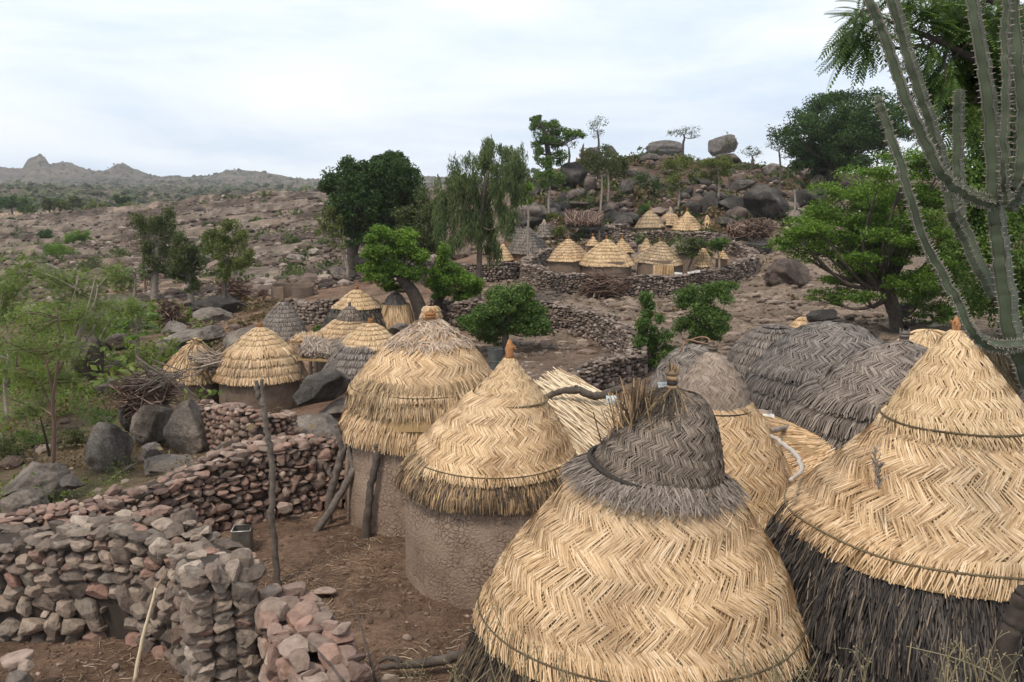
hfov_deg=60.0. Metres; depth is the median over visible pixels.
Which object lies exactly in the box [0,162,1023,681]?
ground
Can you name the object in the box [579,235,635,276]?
thatched hut
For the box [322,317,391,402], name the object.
thatched hut
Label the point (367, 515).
wooden post
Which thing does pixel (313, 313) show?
stone wall
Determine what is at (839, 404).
thatched hut
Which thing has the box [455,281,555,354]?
bush
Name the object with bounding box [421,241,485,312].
tree
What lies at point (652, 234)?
stone wall
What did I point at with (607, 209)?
boulder
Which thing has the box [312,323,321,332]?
shrub
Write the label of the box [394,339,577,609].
thatched hut
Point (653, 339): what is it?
tree
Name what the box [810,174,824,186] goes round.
boulder
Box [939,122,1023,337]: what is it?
tree
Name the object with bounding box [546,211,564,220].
shrub
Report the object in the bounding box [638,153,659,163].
boulder
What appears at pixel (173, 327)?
boulder
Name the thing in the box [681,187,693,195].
boulder
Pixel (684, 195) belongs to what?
boulder
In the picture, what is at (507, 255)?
thatched hut
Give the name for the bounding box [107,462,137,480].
dry twig
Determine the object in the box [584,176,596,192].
boulder
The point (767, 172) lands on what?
boulder
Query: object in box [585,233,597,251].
thatched hut
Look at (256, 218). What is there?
shrub
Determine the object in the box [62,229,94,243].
shrub
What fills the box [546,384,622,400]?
crooked branch
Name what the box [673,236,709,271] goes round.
tree
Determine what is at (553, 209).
boulder
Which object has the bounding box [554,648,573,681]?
dry weed
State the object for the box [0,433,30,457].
shrub
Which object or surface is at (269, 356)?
thatched hut
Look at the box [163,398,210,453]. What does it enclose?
boulder
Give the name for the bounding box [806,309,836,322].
stone
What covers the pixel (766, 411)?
plastic sheet
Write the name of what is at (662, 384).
plastic sheet
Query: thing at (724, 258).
granary
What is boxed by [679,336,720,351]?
wire loop
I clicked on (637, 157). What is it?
shrub
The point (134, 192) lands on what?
hill scrub
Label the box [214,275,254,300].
stick heap
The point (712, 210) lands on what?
hillside dry grass
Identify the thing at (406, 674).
dry weed
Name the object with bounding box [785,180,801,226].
tree
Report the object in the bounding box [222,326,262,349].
boulder
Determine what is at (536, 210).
boulder
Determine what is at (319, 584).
straw litter
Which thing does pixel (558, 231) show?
shrub
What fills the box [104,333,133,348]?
boulder
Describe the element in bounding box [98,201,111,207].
tree
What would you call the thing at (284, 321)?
thatched hut
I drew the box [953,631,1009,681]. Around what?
dry weed
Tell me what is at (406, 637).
yard pebbles
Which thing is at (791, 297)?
field weeds
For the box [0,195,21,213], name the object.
tree
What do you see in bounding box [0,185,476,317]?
slope rubble
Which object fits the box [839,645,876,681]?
dry weed
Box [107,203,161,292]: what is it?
tree
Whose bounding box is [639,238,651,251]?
thatched hut
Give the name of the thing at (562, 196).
boulder
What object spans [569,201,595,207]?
boulder
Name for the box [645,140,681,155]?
boulder
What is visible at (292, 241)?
shrub
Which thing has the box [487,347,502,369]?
oil drum
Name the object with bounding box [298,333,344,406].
straw shelter
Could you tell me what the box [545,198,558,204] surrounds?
boulder
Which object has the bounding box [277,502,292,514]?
stone
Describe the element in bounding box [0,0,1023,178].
sky
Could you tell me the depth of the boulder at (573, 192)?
62.44 m
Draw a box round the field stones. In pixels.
[485,245,899,373]
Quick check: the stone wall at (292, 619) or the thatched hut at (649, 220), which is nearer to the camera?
the stone wall at (292, 619)
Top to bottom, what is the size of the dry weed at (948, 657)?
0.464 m
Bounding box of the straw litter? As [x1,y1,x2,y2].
[56,507,472,681]
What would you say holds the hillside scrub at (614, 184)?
on the ground at (386, 598)
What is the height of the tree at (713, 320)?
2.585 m
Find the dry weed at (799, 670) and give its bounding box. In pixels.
[767,645,820,681]
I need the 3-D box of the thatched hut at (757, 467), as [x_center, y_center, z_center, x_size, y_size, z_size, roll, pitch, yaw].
[2.650,1.797,10.995,2.195,3.675,2.266,0,10,0]
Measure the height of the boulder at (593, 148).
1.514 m
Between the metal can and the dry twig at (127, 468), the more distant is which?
the dry twig at (127, 468)
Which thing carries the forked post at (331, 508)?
on the ground at (386, 598)
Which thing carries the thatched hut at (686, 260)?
on the ground at (386, 598)
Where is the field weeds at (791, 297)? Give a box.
[498,256,922,355]
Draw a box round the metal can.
[230,524,253,550]
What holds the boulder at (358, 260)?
on the ground at (386, 598)
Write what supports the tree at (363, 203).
on the ground at (386, 598)
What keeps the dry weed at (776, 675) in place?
on the ground at (386, 598)
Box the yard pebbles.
[35,512,474,681]
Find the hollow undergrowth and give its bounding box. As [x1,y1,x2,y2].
[0,293,227,512]
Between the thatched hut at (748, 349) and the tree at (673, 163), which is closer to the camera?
the thatched hut at (748, 349)
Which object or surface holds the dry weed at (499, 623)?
on the ground at (386, 598)
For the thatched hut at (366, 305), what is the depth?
30.73 m
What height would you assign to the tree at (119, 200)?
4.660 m
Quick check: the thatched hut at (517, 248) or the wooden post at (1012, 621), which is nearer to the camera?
the wooden post at (1012, 621)
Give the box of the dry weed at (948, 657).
[925,639,970,681]
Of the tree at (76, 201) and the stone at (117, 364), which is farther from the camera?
the tree at (76, 201)
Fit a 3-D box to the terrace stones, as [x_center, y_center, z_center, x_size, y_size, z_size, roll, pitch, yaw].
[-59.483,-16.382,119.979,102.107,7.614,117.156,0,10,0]
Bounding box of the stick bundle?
[121,346,206,407]
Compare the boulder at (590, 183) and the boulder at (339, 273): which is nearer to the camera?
the boulder at (339, 273)
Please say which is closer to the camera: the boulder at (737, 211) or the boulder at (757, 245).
the boulder at (757, 245)
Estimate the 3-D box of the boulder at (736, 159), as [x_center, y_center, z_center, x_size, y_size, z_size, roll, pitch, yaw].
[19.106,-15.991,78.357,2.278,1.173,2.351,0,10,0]
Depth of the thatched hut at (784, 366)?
15.51 m
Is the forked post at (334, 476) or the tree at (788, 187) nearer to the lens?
the forked post at (334, 476)
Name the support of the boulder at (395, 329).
on the ground at (386, 598)
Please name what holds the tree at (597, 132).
on the ground at (386, 598)
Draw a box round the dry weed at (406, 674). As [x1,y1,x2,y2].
[396,662,419,681]
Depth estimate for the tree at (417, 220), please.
43.31 m
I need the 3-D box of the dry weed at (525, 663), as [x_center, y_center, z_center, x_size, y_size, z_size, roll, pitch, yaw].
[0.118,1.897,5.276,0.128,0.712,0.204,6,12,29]
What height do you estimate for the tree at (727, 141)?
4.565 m
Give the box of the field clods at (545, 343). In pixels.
[470,252,883,356]
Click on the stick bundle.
(169, 375)
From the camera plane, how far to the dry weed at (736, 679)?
5.07 m
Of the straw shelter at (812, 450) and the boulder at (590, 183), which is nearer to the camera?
the straw shelter at (812, 450)
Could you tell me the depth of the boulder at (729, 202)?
57.88 m
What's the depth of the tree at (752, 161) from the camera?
74.42 m
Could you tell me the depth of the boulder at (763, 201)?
53.49 m
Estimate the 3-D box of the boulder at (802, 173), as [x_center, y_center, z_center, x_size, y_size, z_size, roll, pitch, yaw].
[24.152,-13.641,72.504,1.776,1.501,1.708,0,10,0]
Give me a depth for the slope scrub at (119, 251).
77.50 m
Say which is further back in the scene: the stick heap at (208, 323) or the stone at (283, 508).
the stick heap at (208, 323)
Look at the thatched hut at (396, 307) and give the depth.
30.88 m
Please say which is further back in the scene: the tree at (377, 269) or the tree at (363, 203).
the tree at (363, 203)
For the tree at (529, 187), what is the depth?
47.48 m
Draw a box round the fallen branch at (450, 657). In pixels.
[379,648,463,669]
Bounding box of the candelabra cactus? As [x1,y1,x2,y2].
[861,0,1023,396]
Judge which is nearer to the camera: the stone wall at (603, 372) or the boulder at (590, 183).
the stone wall at (603, 372)
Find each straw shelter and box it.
[290,330,321,372]
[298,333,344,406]
[533,367,626,454]
[564,207,603,242]
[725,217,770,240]
[760,411,835,484]
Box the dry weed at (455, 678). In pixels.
[444,656,489,681]
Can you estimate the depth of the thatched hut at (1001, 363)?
9.60 m
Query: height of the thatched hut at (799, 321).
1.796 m
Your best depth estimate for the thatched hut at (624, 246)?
46.12 m
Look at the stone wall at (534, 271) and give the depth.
42.00 m
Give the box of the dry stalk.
[132,571,165,681]
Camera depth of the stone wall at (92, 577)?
9.58 m
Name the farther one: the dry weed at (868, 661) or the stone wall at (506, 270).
the stone wall at (506, 270)
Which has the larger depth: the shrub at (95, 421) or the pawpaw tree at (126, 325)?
the pawpaw tree at (126, 325)
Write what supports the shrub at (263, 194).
on the ground at (386, 598)
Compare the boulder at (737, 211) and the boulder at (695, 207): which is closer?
the boulder at (737, 211)
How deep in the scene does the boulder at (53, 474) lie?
17.16 m
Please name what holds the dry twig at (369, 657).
on the ground at (386, 598)
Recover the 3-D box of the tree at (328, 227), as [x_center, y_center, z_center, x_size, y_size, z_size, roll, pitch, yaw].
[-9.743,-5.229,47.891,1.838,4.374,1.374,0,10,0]
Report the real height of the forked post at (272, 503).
2.717 m
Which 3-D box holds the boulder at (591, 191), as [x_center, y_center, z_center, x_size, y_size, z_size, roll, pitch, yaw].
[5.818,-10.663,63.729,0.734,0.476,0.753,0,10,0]
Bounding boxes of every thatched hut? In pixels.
[160,337,218,410]
[211,322,308,412]
[262,301,306,340]
[314,302,364,371]
[319,285,390,332]
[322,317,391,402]
[339,309,492,537]
[381,292,413,335]
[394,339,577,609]
[450,363,818,681]
[495,244,513,261]
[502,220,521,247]
[507,226,546,261]
[536,219,553,242]
[547,236,586,272]
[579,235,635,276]
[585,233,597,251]
[616,235,634,272]
[634,207,665,232]
[634,238,684,274]
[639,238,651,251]
[647,343,719,394]
[662,206,678,225]
[670,207,702,231]
[671,241,679,255]
[676,243,697,273]
[678,340,792,529]
[702,215,710,228]
[727,323,794,380]
[743,320,883,417]
[764,315,1023,681]
[781,328,928,450]
[786,316,809,327]
[897,329,944,347]
[982,349,1022,398]
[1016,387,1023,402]
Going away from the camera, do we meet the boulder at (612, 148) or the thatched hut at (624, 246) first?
the thatched hut at (624, 246)
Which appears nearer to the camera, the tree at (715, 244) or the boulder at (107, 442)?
the boulder at (107, 442)
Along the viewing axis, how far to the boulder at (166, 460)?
18.74 m
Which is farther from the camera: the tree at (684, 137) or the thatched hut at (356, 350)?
the tree at (684, 137)
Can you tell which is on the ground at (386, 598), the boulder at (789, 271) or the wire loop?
the boulder at (789, 271)
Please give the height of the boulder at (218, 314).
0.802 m
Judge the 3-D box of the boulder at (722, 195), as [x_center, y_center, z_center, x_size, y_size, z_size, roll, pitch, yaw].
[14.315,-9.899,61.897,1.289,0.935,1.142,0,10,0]
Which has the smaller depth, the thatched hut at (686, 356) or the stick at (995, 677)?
the stick at (995, 677)
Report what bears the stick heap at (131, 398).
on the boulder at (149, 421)
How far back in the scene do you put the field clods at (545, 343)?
34.22 m
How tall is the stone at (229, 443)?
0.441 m
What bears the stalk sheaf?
attached to the thatched hut at (269, 356)
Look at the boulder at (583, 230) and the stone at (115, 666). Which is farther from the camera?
the boulder at (583, 230)
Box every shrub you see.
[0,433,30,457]
[14,423,58,448]
[35,228,54,238]
[42,241,77,256]
[56,420,89,449]
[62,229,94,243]
[67,397,117,426]
[74,255,104,271]
[109,267,137,291]
[201,221,218,226]
[250,216,261,221]
[261,191,272,196]
[282,236,301,243]
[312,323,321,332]
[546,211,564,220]
[551,223,570,239]
[626,153,641,161]
[631,169,665,197]
[636,202,651,215]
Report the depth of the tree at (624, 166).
60.78 m
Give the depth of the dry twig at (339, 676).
6.96 m
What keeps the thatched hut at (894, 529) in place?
on the ground at (386, 598)
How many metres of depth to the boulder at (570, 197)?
62.06 m
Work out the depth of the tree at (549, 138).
64.10 m
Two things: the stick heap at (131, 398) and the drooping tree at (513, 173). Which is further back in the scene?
the drooping tree at (513, 173)
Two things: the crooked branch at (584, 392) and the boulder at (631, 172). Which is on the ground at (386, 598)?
the boulder at (631, 172)
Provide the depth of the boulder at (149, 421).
20.86 m
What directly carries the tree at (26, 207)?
on the ground at (386, 598)
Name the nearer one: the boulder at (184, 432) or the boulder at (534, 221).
the boulder at (184, 432)
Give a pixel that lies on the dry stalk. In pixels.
(137, 664)
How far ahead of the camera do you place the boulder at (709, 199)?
58.46 m
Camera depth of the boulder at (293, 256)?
68.58 m
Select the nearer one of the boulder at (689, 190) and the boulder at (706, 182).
the boulder at (689, 190)
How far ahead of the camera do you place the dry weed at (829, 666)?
5.07 m
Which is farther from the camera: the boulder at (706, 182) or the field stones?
the boulder at (706, 182)
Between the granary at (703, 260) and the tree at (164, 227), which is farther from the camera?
the tree at (164, 227)
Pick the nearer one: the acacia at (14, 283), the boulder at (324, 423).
the boulder at (324, 423)
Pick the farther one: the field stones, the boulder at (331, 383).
the field stones
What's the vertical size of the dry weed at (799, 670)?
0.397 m
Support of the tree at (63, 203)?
on the ground at (386, 598)
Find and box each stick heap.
[103,364,194,418]
[154,297,185,324]
[187,316,224,329]
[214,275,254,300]
[578,264,633,297]
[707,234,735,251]
[739,216,779,240]
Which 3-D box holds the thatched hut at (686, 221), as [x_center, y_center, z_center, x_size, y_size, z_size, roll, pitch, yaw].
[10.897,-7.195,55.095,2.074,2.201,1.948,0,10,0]
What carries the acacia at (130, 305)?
on the ground at (386, 598)
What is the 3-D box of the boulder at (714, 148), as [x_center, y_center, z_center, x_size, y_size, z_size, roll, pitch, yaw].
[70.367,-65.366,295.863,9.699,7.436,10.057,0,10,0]
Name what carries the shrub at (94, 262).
on the ground at (386, 598)
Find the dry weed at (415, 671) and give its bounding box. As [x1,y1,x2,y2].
[400,657,431,681]
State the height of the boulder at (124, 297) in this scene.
1.382 m
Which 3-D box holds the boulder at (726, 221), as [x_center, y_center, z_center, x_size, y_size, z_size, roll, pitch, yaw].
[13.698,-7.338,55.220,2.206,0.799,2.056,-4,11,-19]
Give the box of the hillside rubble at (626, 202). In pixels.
[511,153,921,257]
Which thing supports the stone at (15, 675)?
on the ground at (386, 598)
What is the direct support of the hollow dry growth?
on the ground at (386, 598)
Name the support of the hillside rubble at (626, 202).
on the ground at (386, 598)
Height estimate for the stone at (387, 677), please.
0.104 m
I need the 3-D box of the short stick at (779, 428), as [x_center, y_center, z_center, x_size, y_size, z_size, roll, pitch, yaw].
[3.753,1.193,12.230,0.074,0.843,3.637,5,11,24]
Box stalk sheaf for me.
[187,342,229,378]
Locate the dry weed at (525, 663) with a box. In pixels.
[517,614,540,681]
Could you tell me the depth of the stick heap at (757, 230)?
49.88 m
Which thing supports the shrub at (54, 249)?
on the ground at (386, 598)
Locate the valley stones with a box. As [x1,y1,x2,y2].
[0,289,318,503]
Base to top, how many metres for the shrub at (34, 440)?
0.864 m
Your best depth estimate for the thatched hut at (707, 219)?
55.43 m
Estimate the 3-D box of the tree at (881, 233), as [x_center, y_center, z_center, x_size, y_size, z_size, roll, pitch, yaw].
[11.975,-3.095,28.690,7.662,6.234,4.794,0,10,0]
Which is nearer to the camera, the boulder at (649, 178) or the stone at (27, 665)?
the stone at (27, 665)
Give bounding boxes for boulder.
[0,461,70,502]
[0,486,49,513]
[36,263,57,276]
[72,331,104,380]
[80,294,146,319]
[85,422,133,472]
[93,377,124,394]
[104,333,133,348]
[118,404,133,431]
[130,400,173,445]
[141,442,161,458]
[143,454,197,475]
[155,325,227,349]
[161,321,187,334]
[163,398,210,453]
[187,295,246,312]
[192,307,233,322]
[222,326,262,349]
[286,254,306,259]
[292,366,348,405]
[296,414,338,437]
[318,395,346,417]
[328,267,355,279]
[354,253,370,270]
[389,323,408,334]
[516,202,547,221]
[520,216,540,228]
[526,182,540,197]
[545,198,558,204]
[546,207,558,216]
[550,202,561,211]
[554,212,564,219]
[557,201,570,210]
[558,193,568,201]
[560,161,588,189]
[566,194,575,200]
[567,189,580,197]
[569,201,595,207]
[574,226,609,236]
[577,188,585,196]
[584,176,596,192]
[586,147,596,158]
[589,189,595,195]
[602,201,618,211]
[603,207,615,212]
[605,145,618,156]
[605,211,640,223]
[612,216,632,225]
[618,180,633,194]
[627,169,638,176]
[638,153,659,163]
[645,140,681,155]
[645,175,658,182]
[680,192,690,199]
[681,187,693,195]
[682,201,702,215]
[699,178,711,185]
[699,190,719,214]
[708,134,737,156]
[715,153,741,163]
[717,217,736,226]
[718,195,744,209]
[719,192,726,200]
[724,179,755,190]
[729,206,748,218]
[742,184,788,219]
[743,241,772,253]
[761,163,783,171]
[763,169,775,176]
[763,258,810,286]
[785,210,800,221]
[790,189,818,206]
[798,167,812,180]
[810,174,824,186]
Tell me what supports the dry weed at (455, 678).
on the ground at (386, 598)
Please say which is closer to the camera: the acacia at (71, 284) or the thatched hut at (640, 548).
the thatched hut at (640, 548)
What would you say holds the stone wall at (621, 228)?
on the ground at (386, 598)
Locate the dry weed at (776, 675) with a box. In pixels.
[743,643,800,681]
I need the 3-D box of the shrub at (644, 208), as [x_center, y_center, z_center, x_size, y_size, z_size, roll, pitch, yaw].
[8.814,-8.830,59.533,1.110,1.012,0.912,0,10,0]
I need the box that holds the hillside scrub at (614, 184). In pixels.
[514,146,904,246]
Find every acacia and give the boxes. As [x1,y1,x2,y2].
[0,236,57,419]
[0,290,104,462]
[24,259,140,376]
[74,293,152,342]
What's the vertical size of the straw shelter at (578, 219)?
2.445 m
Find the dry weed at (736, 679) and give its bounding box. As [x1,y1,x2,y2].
[719,647,782,681]
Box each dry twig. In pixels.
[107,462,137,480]
[308,641,344,681]
[352,601,376,681]
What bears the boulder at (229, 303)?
on the ground at (386, 598)
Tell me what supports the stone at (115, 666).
on the ground at (386, 598)
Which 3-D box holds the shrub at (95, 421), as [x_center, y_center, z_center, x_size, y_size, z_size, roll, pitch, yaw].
[-11.294,2.067,23.889,1.428,1.171,0.972,3,11,14]
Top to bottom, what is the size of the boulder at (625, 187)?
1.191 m
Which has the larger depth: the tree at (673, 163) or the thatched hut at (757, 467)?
the tree at (673, 163)
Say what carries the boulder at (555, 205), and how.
on the ground at (386, 598)
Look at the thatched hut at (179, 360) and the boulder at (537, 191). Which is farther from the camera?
the boulder at (537, 191)
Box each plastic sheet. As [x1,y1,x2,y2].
[658,382,666,386]
[758,409,771,413]
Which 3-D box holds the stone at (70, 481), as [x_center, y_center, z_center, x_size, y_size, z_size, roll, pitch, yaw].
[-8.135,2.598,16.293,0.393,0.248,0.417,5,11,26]
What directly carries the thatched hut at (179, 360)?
on the ground at (386, 598)
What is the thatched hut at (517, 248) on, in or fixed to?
on the ground at (386, 598)
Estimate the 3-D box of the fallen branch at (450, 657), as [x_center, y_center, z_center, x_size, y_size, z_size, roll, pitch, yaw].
[-0.900,3.274,9.086,0.924,0.166,0.137,-2,11,-12]
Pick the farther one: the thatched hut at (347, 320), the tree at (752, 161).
the tree at (752, 161)
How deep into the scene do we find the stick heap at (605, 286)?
40.19 m
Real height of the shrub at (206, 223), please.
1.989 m
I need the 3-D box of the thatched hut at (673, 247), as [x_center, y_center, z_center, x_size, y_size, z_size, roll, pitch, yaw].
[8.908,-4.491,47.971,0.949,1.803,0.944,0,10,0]
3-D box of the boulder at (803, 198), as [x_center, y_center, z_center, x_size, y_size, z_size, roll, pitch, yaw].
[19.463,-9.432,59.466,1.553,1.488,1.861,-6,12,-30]
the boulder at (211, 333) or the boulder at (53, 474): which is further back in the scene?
the boulder at (211, 333)
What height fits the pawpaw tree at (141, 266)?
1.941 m
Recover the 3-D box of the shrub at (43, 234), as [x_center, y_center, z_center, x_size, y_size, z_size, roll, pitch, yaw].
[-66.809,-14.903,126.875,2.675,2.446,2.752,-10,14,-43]
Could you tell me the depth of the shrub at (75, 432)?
22.51 m
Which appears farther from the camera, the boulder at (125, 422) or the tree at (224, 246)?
the tree at (224, 246)
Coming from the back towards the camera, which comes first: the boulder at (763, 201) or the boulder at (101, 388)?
the boulder at (763, 201)
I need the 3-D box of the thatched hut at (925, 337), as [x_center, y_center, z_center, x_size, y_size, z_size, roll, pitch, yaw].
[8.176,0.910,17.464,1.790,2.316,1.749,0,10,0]
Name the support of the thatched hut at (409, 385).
on the ground at (386, 598)
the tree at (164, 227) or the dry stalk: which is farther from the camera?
the tree at (164, 227)
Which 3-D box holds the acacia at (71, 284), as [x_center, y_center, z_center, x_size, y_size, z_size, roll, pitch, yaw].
[-12.979,-0.692,25.689,3.596,3.351,3.411,7,13,34]
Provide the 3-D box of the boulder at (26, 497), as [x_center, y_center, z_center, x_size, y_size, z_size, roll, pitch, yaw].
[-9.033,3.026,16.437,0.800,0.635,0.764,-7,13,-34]
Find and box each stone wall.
[0,433,345,531]
[0,505,266,681]
[195,399,301,450]
[254,581,372,681]
[284,298,340,325]
[429,295,648,371]
[430,253,535,282]
[519,240,759,297]
[564,353,647,390]
[590,223,630,240]
[615,230,718,242]
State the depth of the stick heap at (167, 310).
41.24 m
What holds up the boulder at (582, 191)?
on the ground at (386, 598)
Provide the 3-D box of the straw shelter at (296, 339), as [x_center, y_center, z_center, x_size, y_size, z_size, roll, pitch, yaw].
[-6.227,0.629,27.122,0.894,1.723,2.071,-1,10,-7]
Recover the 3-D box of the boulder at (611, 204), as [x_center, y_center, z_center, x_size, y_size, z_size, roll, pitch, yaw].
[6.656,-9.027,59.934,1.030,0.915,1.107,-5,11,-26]
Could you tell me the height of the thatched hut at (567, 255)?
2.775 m
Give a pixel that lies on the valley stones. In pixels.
(6, 460)
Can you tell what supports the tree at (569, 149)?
on the ground at (386, 598)
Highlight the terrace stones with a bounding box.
[0,196,361,284]
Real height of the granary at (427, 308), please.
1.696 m
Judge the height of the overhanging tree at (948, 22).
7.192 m
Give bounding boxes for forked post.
[254,379,281,585]
[312,423,354,531]
[322,423,351,524]
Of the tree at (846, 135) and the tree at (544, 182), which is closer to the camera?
the tree at (544, 182)
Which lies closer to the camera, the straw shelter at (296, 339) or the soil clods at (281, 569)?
the soil clods at (281, 569)
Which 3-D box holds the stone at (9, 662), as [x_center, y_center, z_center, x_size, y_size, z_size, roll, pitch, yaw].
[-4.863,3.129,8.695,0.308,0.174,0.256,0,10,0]
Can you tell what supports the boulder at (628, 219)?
on the ground at (386, 598)
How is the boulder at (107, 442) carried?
on the ground at (386, 598)
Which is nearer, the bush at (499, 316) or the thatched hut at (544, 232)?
the bush at (499, 316)
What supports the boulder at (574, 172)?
on the ground at (386, 598)
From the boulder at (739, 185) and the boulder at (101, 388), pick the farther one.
the boulder at (739, 185)
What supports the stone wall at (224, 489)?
on the ground at (386, 598)
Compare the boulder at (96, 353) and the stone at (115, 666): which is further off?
the boulder at (96, 353)
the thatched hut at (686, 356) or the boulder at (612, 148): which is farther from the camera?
the boulder at (612, 148)
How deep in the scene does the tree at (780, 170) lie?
64.60 m
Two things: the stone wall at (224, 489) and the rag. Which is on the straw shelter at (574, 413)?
the rag
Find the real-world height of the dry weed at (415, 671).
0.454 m
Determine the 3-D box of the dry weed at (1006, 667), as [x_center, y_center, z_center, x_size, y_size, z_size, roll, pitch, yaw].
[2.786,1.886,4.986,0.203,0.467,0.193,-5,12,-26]
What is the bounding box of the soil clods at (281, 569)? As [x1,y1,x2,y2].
[0,511,475,681]
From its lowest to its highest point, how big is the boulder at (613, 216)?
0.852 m
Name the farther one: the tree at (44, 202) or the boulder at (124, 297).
the tree at (44, 202)
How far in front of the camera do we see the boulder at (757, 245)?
48.41 m
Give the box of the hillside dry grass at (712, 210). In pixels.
[525,151,906,258]
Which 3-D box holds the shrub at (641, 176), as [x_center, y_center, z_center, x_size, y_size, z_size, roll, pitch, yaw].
[9.659,-11.087,63.122,2.638,2.324,2.037,0,10,0]
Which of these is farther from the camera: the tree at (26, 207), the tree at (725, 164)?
the tree at (26, 207)
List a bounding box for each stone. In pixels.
[0,648,33,671]
[5,669,33,681]
[17,659,34,671]
[60,474,84,489]
[109,360,128,366]
[111,663,119,670]
[216,441,235,450]
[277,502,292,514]
[313,586,335,594]
[380,673,397,681]
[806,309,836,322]
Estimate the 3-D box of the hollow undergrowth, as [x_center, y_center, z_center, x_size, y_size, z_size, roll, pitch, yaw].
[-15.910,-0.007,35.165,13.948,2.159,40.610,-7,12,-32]
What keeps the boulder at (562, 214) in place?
on the ground at (386, 598)
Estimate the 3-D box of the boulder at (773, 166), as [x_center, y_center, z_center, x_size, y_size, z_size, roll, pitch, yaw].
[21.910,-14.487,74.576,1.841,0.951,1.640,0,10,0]
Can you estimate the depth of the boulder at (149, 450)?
19.52 m
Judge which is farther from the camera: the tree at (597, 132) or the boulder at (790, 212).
the tree at (597, 132)
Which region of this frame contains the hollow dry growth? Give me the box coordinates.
[0,282,314,484]
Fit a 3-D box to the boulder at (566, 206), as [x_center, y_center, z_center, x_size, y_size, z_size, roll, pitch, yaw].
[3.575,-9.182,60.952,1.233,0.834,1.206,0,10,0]
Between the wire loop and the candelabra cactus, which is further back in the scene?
the wire loop
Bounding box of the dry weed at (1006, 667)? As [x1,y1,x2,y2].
[984,647,1023,681]
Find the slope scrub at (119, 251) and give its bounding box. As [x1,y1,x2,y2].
[0,187,441,285]
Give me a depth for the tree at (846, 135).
65.44 m
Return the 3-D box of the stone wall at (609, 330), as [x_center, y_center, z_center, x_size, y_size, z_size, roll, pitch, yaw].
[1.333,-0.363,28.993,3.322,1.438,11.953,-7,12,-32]
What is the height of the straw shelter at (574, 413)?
2.297 m
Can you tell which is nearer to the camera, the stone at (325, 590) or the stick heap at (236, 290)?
the stone at (325, 590)
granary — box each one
[419,305,442,319]
[691,248,714,269]
[714,250,728,267]
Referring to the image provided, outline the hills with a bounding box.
[0,155,933,211]
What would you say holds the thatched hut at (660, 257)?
on the ground at (386, 598)
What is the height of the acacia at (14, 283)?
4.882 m
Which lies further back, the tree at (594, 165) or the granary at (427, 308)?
the tree at (594, 165)
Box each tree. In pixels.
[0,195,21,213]
[14,195,40,213]
[41,197,59,211]
[47,198,69,211]
[68,196,85,210]
[80,199,96,209]
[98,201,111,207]
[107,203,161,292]
[111,311,163,366]
[112,193,132,206]
[120,264,149,296]
[126,206,187,299]
[165,232,209,316]
[198,218,255,298]
[312,204,349,276]
[317,149,427,271]
[355,223,430,320]
[390,185,452,284]
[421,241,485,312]
[430,135,530,300]
[522,183,534,254]
[528,114,587,191]
[530,168,567,220]
[563,141,576,161]
[577,143,621,212]
[588,115,607,161]
[602,155,630,201]
[631,290,679,371]
[661,154,699,208]
[667,125,701,155]
[669,280,740,344]
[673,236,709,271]
[694,154,735,196]
[707,236,729,282]
[718,132,738,187]
[740,145,762,170]
[762,146,977,332]
[763,124,793,188]
[766,86,916,193]
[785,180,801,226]
[816,0,1023,172]
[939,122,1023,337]
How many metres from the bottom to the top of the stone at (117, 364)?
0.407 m
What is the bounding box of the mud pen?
[271,282,313,302]
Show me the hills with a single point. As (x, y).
(26, 170)
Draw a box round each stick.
[769,434,804,481]
[771,424,788,432]
[906,646,1002,681]
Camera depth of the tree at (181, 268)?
43.48 m
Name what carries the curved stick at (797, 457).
on the straw shelter at (812, 450)
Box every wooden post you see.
[362,444,383,538]
[990,585,1023,681]
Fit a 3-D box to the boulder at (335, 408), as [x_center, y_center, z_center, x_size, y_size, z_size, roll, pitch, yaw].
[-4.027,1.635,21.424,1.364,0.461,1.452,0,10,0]
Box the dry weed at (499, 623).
[466,590,516,681]
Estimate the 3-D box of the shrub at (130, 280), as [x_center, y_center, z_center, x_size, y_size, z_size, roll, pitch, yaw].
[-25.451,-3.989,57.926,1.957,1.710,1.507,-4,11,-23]
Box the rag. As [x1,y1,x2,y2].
[606,395,616,403]
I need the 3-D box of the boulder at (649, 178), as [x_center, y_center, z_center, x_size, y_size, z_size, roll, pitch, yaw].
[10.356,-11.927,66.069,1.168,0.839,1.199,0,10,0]
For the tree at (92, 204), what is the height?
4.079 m
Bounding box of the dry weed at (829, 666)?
[800,660,855,681]
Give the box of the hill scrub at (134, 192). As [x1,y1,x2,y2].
[0,153,482,212]
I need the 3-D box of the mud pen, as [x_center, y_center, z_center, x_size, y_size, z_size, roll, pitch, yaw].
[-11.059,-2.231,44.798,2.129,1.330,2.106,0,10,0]
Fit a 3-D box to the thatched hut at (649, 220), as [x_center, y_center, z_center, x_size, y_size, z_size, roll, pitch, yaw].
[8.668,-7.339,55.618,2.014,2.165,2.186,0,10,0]
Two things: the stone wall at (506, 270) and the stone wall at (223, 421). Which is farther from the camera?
the stone wall at (506, 270)

